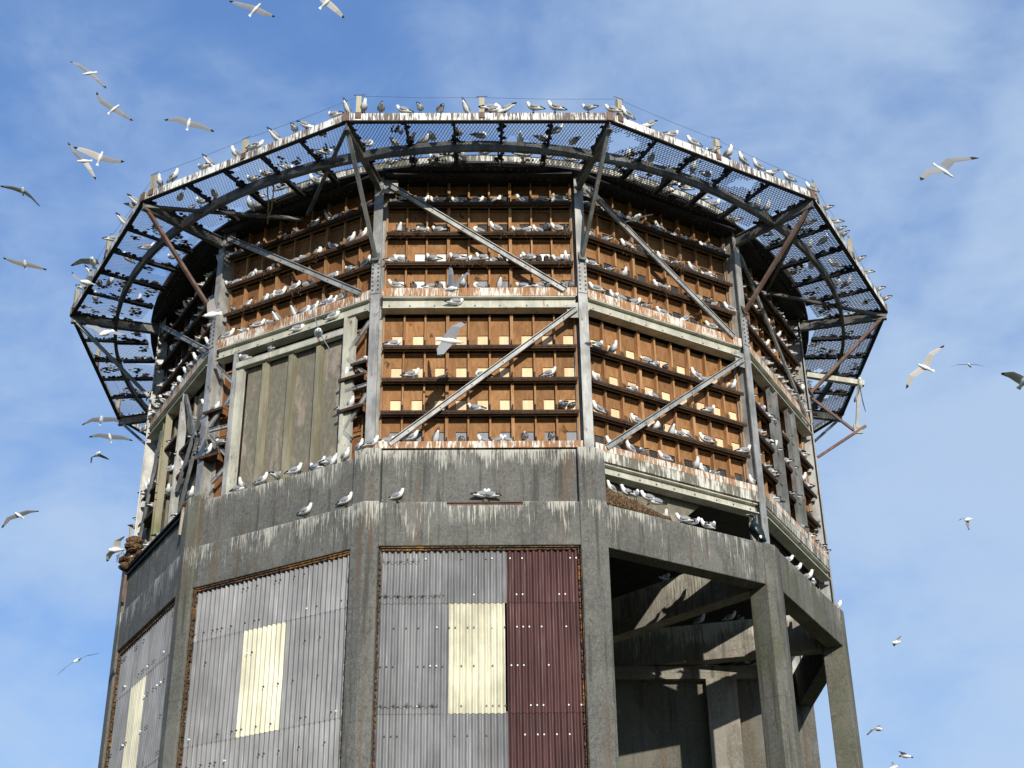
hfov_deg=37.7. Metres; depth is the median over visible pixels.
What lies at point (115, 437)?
kittiwake
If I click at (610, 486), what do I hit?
kittiwake
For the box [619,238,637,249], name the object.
kittiwake
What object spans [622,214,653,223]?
kittiwake
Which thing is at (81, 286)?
kittiwake
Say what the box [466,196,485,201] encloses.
kittiwake
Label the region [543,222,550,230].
kittiwake
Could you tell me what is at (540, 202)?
nest
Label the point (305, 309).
kittiwake
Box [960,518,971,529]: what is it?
kittiwake
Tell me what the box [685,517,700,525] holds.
kittiwake
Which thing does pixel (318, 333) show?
kittiwake
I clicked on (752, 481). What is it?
kittiwake
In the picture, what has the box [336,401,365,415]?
bracket shelf
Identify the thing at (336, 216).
kittiwake
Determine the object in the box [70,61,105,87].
kittiwake
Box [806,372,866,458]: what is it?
broken bracket
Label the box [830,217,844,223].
kittiwake
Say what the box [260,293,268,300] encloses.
kittiwake
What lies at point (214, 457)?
bracket shelf
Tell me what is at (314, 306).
kittiwake
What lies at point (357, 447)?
kittiwake
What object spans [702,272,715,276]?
kittiwake
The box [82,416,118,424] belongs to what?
kittiwake
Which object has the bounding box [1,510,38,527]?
kittiwake
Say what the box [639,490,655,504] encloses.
kittiwake
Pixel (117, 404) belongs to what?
timber post
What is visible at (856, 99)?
sky
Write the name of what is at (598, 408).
kittiwake
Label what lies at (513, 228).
kittiwake
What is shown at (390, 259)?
kittiwake
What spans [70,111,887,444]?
roof walkway
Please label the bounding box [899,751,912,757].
kittiwake
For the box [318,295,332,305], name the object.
kittiwake
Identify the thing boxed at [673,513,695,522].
kittiwake
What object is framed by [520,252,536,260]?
kittiwake
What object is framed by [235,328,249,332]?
kittiwake
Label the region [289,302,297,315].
kittiwake
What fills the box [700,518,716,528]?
kittiwake
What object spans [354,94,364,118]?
timber post
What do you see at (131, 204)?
kittiwake
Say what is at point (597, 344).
kittiwake
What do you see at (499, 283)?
kittiwake
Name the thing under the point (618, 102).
timber post
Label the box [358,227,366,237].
kittiwake
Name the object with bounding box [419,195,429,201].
kittiwake
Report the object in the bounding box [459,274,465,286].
kittiwake
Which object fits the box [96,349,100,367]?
timber post
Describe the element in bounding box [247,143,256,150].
kittiwake
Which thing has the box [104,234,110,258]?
timber post
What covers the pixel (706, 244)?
kittiwake
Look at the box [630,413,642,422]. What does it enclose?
kittiwake
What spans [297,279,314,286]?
kittiwake
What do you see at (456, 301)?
kittiwake
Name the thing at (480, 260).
nest
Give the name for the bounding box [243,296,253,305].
kittiwake
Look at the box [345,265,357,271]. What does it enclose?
kittiwake
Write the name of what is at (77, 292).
timber post
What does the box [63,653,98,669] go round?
kittiwake
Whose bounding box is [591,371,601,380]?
kittiwake
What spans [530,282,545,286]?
kittiwake
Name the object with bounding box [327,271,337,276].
kittiwake
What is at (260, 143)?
kittiwake
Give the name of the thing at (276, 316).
kittiwake
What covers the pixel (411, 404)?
nest box wall
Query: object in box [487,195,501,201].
kittiwake
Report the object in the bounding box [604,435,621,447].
kittiwake
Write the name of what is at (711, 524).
kittiwake
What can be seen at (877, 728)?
kittiwake
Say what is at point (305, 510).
kittiwake
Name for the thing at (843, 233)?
kittiwake
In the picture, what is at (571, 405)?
kittiwake
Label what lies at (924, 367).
kittiwake
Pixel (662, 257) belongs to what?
kittiwake
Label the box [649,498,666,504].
kittiwake
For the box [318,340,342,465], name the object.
door panel
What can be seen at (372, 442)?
kittiwake
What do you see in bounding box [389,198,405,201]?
kittiwake
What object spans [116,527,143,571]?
nest mound
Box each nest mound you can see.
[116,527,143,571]
[606,487,671,520]
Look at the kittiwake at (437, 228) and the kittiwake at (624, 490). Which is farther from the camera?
the kittiwake at (437, 228)
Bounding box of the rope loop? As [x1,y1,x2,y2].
[264,170,274,223]
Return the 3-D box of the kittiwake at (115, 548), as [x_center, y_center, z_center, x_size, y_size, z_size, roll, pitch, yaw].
[-7.932,3.300,30.008,0.364,0.440,0.318,0,-30,-1]
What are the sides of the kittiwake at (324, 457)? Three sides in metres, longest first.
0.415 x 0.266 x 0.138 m
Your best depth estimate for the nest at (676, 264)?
33.06 m
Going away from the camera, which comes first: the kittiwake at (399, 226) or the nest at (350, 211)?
the kittiwake at (399, 226)
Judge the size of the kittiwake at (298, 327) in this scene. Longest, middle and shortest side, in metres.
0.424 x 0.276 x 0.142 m
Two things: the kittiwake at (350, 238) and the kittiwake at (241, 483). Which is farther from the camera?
the kittiwake at (350, 238)
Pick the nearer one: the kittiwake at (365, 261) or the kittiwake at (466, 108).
the kittiwake at (466, 108)
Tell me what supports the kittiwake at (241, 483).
on the concrete tower
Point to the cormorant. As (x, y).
(757, 533)
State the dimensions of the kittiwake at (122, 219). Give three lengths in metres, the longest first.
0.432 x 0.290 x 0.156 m
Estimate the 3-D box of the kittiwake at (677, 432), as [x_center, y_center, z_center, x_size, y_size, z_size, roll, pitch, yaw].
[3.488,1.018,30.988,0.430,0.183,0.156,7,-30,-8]
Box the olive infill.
[138,389,204,549]
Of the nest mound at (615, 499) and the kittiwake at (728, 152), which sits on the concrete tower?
the nest mound at (615, 499)
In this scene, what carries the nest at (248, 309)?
in the nest box wall at (269, 240)
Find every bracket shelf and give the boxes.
[196,450,224,463]
[202,404,228,417]
[216,441,225,449]
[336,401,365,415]
[338,370,367,385]
[350,357,367,372]
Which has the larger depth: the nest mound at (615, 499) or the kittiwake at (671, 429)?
the kittiwake at (671, 429)
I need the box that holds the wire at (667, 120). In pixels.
[623,101,713,138]
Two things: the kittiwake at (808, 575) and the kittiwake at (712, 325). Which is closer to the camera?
the kittiwake at (808, 575)
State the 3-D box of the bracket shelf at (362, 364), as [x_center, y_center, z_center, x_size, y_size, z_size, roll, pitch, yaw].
[-3.019,-0.345,30.400,0.390,0.220,0.355,-16,-33,25]
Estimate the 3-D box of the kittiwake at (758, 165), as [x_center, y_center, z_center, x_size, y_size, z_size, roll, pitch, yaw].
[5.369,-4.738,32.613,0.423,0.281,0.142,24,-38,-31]
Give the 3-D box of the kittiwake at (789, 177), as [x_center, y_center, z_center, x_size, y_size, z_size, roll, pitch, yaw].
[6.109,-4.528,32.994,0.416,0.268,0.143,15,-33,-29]
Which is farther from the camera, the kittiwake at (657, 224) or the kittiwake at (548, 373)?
the kittiwake at (657, 224)
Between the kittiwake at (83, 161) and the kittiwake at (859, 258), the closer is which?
the kittiwake at (859, 258)
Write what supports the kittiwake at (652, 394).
on the nest box wall at (667, 393)
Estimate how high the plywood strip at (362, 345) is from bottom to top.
3.300 m
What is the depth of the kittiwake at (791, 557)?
31.40 m
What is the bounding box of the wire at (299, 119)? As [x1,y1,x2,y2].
[247,98,353,138]
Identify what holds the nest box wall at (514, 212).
on the steel frame
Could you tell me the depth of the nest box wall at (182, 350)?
35.46 m
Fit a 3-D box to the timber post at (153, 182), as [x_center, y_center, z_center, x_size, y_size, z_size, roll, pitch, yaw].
[-7.883,-4.387,32.971,0.241,0.627,0.105,-18,-34,27]
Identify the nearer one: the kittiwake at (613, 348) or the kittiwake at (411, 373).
the kittiwake at (411, 373)
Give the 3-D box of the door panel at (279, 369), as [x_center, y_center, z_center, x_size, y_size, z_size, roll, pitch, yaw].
[-4.862,0.783,31.067,0.680,3.000,0.015,-16,-33,25]
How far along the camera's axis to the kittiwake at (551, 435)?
29.42 m
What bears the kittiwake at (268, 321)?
on the nest box wall at (269, 240)
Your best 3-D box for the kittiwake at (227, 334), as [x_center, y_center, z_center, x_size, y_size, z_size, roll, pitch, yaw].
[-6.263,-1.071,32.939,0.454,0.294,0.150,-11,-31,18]
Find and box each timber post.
[72,288,79,309]
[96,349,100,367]
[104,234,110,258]
[116,399,120,412]
[148,171,158,195]
[240,135,250,159]
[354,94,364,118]
[477,96,487,117]
[613,96,623,122]
[711,136,721,160]
[811,180,818,203]
[847,236,854,259]
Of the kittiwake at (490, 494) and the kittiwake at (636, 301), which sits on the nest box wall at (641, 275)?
the kittiwake at (636, 301)
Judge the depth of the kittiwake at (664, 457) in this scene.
30.34 m
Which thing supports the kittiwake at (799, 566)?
on the concrete tower
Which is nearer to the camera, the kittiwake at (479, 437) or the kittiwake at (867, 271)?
the kittiwake at (479, 437)
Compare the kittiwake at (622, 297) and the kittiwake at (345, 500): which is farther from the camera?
the kittiwake at (622, 297)
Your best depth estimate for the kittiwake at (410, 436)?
29.45 m
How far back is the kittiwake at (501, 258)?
31.54 m
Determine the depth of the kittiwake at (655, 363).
31.38 m
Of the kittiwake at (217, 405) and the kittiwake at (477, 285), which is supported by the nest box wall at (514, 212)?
the kittiwake at (477, 285)
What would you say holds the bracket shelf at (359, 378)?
attached to the steel frame
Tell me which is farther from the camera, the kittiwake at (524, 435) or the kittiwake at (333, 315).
the kittiwake at (333, 315)
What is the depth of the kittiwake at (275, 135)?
31.46 m
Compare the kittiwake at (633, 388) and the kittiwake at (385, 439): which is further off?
the kittiwake at (633, 388)
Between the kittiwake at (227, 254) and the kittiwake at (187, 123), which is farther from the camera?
the kittiwake at (187, 123)
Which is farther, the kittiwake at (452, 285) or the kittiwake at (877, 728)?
the kittiwake at (877, 728)
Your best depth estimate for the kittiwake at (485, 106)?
30.76 m
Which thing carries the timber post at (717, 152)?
on the roof walkway
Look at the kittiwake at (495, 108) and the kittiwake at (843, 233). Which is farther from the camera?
the kittiwake at (843, 233)
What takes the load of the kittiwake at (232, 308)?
on the nest box wall at (269, 240)
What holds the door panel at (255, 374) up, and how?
in the metal door at (292, 417)
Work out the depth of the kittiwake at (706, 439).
31.29 m
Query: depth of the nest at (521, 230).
31.87 m
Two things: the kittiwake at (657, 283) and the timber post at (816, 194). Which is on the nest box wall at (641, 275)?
the kittiwake at (657, 283)
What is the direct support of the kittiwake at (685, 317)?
on the nest box wall at (641, 275)
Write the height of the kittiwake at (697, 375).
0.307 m
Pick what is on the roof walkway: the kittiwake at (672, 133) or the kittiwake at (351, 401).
the kittiwake at (672, 133)
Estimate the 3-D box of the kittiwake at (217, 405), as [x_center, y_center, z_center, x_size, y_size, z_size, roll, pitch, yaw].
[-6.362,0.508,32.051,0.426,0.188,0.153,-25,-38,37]
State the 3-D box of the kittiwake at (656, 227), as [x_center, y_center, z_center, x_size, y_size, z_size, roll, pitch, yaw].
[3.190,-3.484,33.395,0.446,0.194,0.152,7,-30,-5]
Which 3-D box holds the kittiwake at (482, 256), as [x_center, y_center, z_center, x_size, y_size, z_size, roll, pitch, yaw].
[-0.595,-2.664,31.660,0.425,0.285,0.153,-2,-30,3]
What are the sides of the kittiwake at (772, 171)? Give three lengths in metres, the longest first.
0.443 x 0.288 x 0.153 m
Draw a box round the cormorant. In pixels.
[746,513,766,542]
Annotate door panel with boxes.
[239,366,261,487]
[262,357,288,483]
[289,348,315,476]
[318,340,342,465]
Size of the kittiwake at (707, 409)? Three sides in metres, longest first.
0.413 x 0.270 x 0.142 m
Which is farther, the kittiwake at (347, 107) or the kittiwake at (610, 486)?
the kittiwake at (347, 107)
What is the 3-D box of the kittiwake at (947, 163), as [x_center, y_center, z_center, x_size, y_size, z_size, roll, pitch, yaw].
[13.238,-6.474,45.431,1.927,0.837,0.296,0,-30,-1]
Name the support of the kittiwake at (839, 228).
on the roof walkway
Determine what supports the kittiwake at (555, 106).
on the roof walkway
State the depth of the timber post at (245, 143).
31.86 m
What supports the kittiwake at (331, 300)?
on the nest box wall at (269, 240)
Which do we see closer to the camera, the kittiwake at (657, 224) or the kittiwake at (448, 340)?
the kittiwake at (448, 340)
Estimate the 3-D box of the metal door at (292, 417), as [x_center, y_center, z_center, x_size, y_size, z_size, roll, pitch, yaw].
[-4.554,0.439,30.924,3.120,3.450,0.225,-16,-33,25]
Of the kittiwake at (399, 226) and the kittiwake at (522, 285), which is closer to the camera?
the kittiwake at (522, 285)
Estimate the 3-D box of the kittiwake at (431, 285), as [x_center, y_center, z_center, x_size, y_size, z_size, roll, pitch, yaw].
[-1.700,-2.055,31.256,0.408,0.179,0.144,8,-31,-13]
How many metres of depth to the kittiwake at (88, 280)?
28.49 m
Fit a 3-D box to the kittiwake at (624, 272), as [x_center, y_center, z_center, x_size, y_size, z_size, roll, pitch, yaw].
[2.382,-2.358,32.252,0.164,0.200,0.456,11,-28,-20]
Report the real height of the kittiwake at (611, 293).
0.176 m
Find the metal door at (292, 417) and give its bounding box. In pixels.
[221,313,357,495]
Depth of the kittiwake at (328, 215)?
32.91 m
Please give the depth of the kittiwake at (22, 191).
52.58 m
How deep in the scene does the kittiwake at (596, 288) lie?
31.45 m
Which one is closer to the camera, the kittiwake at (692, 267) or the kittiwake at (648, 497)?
the kittiwake at (648, 497)
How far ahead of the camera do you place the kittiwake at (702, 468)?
30.71 m
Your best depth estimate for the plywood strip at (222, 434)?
31.95 m
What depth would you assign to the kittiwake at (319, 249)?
32.60 m
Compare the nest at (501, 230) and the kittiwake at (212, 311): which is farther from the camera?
the nest at (501, 230)
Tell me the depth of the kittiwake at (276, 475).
30.06 m
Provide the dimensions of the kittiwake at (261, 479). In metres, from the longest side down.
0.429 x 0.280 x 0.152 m
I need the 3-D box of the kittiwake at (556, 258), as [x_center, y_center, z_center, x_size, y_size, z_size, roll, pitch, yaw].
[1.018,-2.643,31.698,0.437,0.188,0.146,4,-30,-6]
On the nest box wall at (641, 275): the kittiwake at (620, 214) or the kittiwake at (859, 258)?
the kittiwake at (620, 214)
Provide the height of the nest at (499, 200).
0.234 m
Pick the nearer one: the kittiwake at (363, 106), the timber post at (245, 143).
the kittiwake at (363, 106)
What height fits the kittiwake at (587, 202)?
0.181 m
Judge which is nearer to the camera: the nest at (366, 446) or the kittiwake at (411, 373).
the nest at (366, 446)
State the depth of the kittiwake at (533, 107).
30.79 m
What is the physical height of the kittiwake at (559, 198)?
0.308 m
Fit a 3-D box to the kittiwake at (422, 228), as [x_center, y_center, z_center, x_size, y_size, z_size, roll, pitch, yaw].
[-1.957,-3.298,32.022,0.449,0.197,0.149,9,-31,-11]
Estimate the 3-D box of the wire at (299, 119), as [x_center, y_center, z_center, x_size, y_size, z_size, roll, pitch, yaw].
[-4.407,-5.596,31.530,2.819,0.066,0.006,-15,-32,23]
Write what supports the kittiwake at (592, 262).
on the nest box wall at (641, 275)
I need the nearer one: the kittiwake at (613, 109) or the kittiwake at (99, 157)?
the kittiwake at (613, 109)
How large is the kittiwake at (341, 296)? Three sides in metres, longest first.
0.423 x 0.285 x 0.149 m
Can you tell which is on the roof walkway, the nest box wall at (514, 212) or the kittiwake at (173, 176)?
the kittiwake at (173, 176)
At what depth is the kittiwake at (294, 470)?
29.91 m
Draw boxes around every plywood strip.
[213,369,232,497]
[351,327,368,458]
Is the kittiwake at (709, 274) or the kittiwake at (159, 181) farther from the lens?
the kittiwake at (709, 274)
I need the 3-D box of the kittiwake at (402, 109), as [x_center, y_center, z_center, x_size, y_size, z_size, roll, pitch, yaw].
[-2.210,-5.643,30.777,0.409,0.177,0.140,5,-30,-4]
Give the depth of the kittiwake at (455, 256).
31.61 m
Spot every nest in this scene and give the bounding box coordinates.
[178,500,187,512]
[238,304,252,313]
[290,287,301,296]
[309,252,324,260]
[343,210,358,221]
[360,445,372,450]
[388,230,404,238]
[412,229,424,237]
[451,259,469,267]
[467,259,487,268]
[490,199,506,207]
[493,229,506,238]
[514,229,526,237]
[535,200,548,209]
[554,229,569,237]
[557,258,571,266]
[621,245,632,254]
[655,286,667,295]
[672,262,683,271]
[686,239,696,250]
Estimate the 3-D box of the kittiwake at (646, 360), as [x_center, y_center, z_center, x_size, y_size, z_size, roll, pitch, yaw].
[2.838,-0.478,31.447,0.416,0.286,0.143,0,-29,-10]
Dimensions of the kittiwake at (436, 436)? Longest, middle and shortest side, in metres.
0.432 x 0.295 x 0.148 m
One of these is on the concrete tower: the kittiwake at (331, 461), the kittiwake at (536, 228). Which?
the kittiwake at (331, 461)
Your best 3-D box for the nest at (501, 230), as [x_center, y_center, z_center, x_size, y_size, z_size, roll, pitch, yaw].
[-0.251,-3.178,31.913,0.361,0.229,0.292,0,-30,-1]
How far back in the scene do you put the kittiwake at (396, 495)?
28.54 m
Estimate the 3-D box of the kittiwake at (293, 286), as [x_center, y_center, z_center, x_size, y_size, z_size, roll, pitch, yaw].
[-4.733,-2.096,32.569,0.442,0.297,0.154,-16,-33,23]
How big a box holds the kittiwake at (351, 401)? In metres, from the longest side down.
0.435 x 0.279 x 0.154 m
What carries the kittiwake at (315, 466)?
on the concrete tower
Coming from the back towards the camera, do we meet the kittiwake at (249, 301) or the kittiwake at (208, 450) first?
the kittiwake at (249, 301)
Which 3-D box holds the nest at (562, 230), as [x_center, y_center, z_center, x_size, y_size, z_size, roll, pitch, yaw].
[1.057,-3.185,31.933,0.379,0.229,0.297,0,-30,-1]
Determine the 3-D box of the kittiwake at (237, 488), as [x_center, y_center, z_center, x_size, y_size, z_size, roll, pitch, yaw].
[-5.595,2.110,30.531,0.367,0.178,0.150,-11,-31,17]
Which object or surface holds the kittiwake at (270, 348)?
on the metal door at (292, 417)
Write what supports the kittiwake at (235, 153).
on the roof walkway
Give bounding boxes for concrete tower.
[98,447,862,767]
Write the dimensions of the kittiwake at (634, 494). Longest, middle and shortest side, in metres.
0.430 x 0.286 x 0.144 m
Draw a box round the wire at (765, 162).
[722,142,811,182]
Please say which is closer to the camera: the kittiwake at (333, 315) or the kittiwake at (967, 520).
the kittiwake at (333, 315)
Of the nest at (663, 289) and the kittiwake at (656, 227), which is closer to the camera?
the nest at (663, 289)
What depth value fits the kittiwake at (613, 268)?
31.93 m
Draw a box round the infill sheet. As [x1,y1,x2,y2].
[605,480,700,521]
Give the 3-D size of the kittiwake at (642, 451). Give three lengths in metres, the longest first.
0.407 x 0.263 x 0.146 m
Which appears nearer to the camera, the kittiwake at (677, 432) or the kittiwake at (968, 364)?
the kittiwake at (677, 432)
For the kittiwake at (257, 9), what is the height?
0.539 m
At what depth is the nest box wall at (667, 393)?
31.29 m
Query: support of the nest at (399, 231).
in the nest box wall at (514, 212)
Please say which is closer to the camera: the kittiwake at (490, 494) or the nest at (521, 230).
the kittiwake at (490, 494)
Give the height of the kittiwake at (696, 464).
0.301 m
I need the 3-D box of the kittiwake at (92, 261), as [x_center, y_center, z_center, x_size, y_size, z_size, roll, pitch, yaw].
[-7.987,-2.269,27.986,0.515,0.103,0.410,0,-30,-1]
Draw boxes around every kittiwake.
[1,186,39,205]
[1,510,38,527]
[4,258,46,269]
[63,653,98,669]
[68,143,95,179]
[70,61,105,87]
[71,256,99,268]
[72,269,94,284]
[74,147,123,165]
[75,284,85,289]
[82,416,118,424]
[84,324,125,335]
[89,433,132,442]
[90,451,108,462]
[96,92,132,120]
[102,235,115,240]
[106,536,124,560]
[115,212,126,224]
[123,202,135,208]
[127,194,138,204]
[157,173,162,186]
[164,117,214,131]
[166,168,178,182]
[186,486,193,499]
[198,163,209,169]
[202,153,214,166]
[204,297,221,317]
[205,443,212,454]
[210,401,219,409]
[216,438,225,442]
[218,328,234,338]
[224,251,232,258]
[229,0,274,16]
[229,485,244,491]
[230,145,240,156]
[230,305,236,310]
[231,249,242,255]
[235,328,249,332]
[238,477,246,489]
[239,354,253,359]
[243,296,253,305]
[245,140,263,148]
[246,268,257,277]
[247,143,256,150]
[248,319,265,326]
[253,472,267,484]
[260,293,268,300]
[265,320,274,324]
[267,127,280,140]
[267,346,275,351]
[268,471,280,480]
[271,308,281,320]
[274,286,287,295]
[284,462,303,474]
[286,279,301,291]
[287,323,304,331]
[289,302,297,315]
[290,122,297,133]
[296,120,312,128]
[296,305,310,314]
[296,503,312,517]
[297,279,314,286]
[307,295,341,370]
[309,300,318,309]
[310,217,320,226]
[310,463,324,469]
[312,456,326,469]
[313,247,321,252]
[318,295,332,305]
[319,0,343,17]
[319,453,336,463]
[323,295,337,305]
[323,308,339,319]
[324,210,331,219]
[325,455,336,466]
[326,242,338,247]
[327,111,343,117]
[327,211,343,220]
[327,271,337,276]
[335,492,352,507]
[336,290,347,300]
[340,447,349,460]
[343,98,350,112]
[345,231,355,242]
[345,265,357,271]
[346,396,354,404]
[353,438,363,451]
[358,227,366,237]
[359,255,370,267]
[360,98,367,112]
[360,435,379,446]
[377,101,384,112]
[378,436,393,441]
[382,257,395,260]
[382,339,401,344]
[387,279,406,287]
[388,488,403,502]
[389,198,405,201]
[392,254,408,260]
[396,105,413,112]
[396,220,401,229]
[400,368,420,376]
[402,429,419,440]
[410,227,429,231]
[410,281,416,287]
[416,102,423,112]
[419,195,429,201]
[421,283,435,287]
[426,253,442,260]
[429,196,444,201]
[431,225,447,230]
[432,426,439,440]
[435,281,442,287]
[435,322,465,355]
[436,103,443,112]
[444,298,463,306]
[445,265,470,291]
[449,253,466,259]
[450,196,466,201]
[458,436,464,440]
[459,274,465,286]
[461,255,473,260]
[462,98,469,112]
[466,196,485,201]
[466,403,486,409]
[471,488,489,501]
[473,226,484,230]
[473,282,487,287]
[475,252,491,258]
[475,370,493,376]
[476,434,489,440]
[478,103,497,112]
[482,489,501,497]
[484,104,500,112]
[484,257,499,260]
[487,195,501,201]
[489,221,505,230]
[491,435,506,440]
[496,102,516,112]
[496,274,502,287]
[498,434,514,440]
[499,255,506,260]
[511,226,520,230]
[515,282,531,287]
[516,194,528,201]
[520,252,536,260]
[521,226,532,230]
[521,431,528,440]
[526,102,545,112]
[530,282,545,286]
[531,225,544,230]
[532,197,549,200]
[536,254,541,260]
[539,367,557,376]
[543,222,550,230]
[543,255,550,260]
[546,100,566,112]
[548,432,554,440]
[550,222,562,230]
[551,193,570,200]
[551,255,564,260]
[559,400,568,407]
[563,250,570,260]
[568,280,574,286]
[568,402,575,408]
[581,104,598,112]
[583,201,597,206]
[586,258,600,265]
[588,282,607,291]
[590,340,603,348]
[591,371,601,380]
[592,400,607,413]
[602,236,613,240]
[603,104,622,112]
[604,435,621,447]
[605,266,616,270]
[606,480,617,492]
[608,340,617,352]
[609,289,617,298]
[616,293,631,301]
[617,211,624,217]
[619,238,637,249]
[620,266,627,275]
[620,484,637,498]
[621,105,635,119]
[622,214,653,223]
[624,385,638,390]
[625,439,636,452]
[628,489,638,500]
[629,297,642,304]
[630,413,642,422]
[639,447,648,454]
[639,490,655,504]
[641,303,651,307]
[641,356,653,363]
[642,120,657,127]
[648,361,658,365]
[648,391,658,397]
[649,223,664,230]
[649,421,659,428]
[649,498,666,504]
[653,279,662,285]
[654,220,666,232]
[655,251,671,261]
[655,306,671,315]
[657,450,674,460]
[663,130,678,136]
[668,420,674,440]
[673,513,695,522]
[675,430,690,437]
[680,314,691,320]
[685,135,702,146]
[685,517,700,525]
[688,261,697,271]
[690,367,701,378]
[691,456,699,468]
[698,432,717,442]
[698,463,707,471]
[699,241,714,248]
[700,405,715,412]
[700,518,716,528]
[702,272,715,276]
[704,320,720,328]
[705,146,721,152]
[705,297,712,303]
[705,521,715,530]
[709,470,720,474]
[722,302,736,311]
[723,144,732,158]
[727,379,736,388]
[734,444,750,453]
[738,151,749,165]
[748,474,756,484]
[752,158,765,170]
[765,168,778,175]
[782,171,796,182]
[785,555,793,560]
[795,563,802,569]
[803,569,813,578]
[804,181,819,191]
[822,204,833,210]
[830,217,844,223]
[834,600,841,607]
[836,226,846,230]
[840,230,849,238]
[854,376,865,411]
[855,255,865,261]
[863,269,874,273]
[867,725,882,734]
[875,286,885,291]
[881,295,891,302]
[892,636,900,645]
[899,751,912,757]
[906,345,943,387]
[920,157,977,179]
[952,363,980,367]
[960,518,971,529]
[1001,372,1023,389]
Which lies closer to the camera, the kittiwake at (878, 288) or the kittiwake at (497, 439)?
the kittiwake at (497, 439)
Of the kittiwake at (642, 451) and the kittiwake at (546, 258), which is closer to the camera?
the kittiwake at (642, 451)
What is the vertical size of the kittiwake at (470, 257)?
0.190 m
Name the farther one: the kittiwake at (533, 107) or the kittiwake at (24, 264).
the kittiwake at (24, 264)
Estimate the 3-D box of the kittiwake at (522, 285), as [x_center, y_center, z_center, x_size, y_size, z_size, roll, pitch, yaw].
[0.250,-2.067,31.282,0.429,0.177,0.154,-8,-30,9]
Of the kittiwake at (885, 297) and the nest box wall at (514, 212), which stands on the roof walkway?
the kittiwake at (885, 297)
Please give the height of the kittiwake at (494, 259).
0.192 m
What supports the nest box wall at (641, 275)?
on the steel frame
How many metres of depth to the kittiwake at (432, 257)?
31.61 m
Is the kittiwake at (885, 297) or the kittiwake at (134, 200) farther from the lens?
the kittiwake at (885, 297)
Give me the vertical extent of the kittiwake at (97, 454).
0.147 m
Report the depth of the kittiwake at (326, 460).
29.53 m
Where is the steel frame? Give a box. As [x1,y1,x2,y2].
[134,171,834,669]
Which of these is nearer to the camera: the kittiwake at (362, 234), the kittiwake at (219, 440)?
the kittiwake at (219, 440)
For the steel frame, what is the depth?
32.25 m
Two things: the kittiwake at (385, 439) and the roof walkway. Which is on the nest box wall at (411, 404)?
the kittiwake at (385, 439)
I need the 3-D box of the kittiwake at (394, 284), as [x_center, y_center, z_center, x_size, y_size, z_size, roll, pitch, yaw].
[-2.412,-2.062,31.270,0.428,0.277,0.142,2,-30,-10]
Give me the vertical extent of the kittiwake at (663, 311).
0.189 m
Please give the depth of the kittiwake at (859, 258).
35.63 m
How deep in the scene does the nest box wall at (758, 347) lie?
35.53 m
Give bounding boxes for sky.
[0,0,1023,767]
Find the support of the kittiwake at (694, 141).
on the roof walkway
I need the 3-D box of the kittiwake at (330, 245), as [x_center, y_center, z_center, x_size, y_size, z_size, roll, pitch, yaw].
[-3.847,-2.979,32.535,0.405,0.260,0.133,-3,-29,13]
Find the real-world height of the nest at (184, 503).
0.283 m
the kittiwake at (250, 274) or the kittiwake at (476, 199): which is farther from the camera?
the kittiwake at (250, 274)
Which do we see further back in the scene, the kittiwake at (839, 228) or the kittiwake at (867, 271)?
the kittiwake at (867, 271)
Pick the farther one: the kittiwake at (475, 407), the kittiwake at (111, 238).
the kittiwake at (111, 238)
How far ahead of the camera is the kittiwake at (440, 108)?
30.70 m
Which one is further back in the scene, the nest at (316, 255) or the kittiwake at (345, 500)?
the nest at (316, 255)
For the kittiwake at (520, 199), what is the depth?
32.36 m
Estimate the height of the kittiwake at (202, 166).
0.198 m
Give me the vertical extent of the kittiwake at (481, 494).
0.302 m
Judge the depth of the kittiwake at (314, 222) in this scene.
33.10 m
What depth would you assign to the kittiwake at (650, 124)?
31.23 m
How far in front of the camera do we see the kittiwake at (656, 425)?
30.63 m
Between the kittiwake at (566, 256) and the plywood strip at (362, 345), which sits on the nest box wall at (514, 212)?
the kittiwake at (566, 256)
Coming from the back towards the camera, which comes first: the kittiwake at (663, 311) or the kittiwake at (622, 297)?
the kittiwake at (663, 311)
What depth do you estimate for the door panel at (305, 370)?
30.82 m
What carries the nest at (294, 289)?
in the nest box wall at (269, 240)
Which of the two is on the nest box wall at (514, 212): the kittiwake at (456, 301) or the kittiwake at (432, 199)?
the kittiwake at (432, 199)
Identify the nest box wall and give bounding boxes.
[150,261,217,425]
[217,191,374,348]
[377,314,582,449]
[382,183,576,296]
[583,196,741,346]
[589,321,757,491]
[741,267,809,422]
[753,384,828,559]
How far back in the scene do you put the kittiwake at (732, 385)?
32.38 m
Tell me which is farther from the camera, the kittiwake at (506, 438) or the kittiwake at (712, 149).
the kittiwake at (712, 149)
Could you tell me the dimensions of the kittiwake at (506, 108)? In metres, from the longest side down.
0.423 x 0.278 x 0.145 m
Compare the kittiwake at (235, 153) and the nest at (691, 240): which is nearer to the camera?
the kittiwake at (235, 153)
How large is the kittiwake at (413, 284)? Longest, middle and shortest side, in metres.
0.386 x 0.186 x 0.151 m
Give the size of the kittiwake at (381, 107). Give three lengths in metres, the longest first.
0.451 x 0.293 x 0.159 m
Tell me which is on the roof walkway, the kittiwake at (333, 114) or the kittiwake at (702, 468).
the kittiwake at (333, 114)
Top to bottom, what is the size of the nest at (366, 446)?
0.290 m
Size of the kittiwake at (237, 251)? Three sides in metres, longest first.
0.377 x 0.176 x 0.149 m
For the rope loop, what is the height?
0.371 m
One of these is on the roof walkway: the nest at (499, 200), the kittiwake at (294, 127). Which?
the kittiwake at (294, 127)
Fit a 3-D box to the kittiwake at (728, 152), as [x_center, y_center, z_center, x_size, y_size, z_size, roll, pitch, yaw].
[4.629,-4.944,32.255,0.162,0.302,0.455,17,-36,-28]

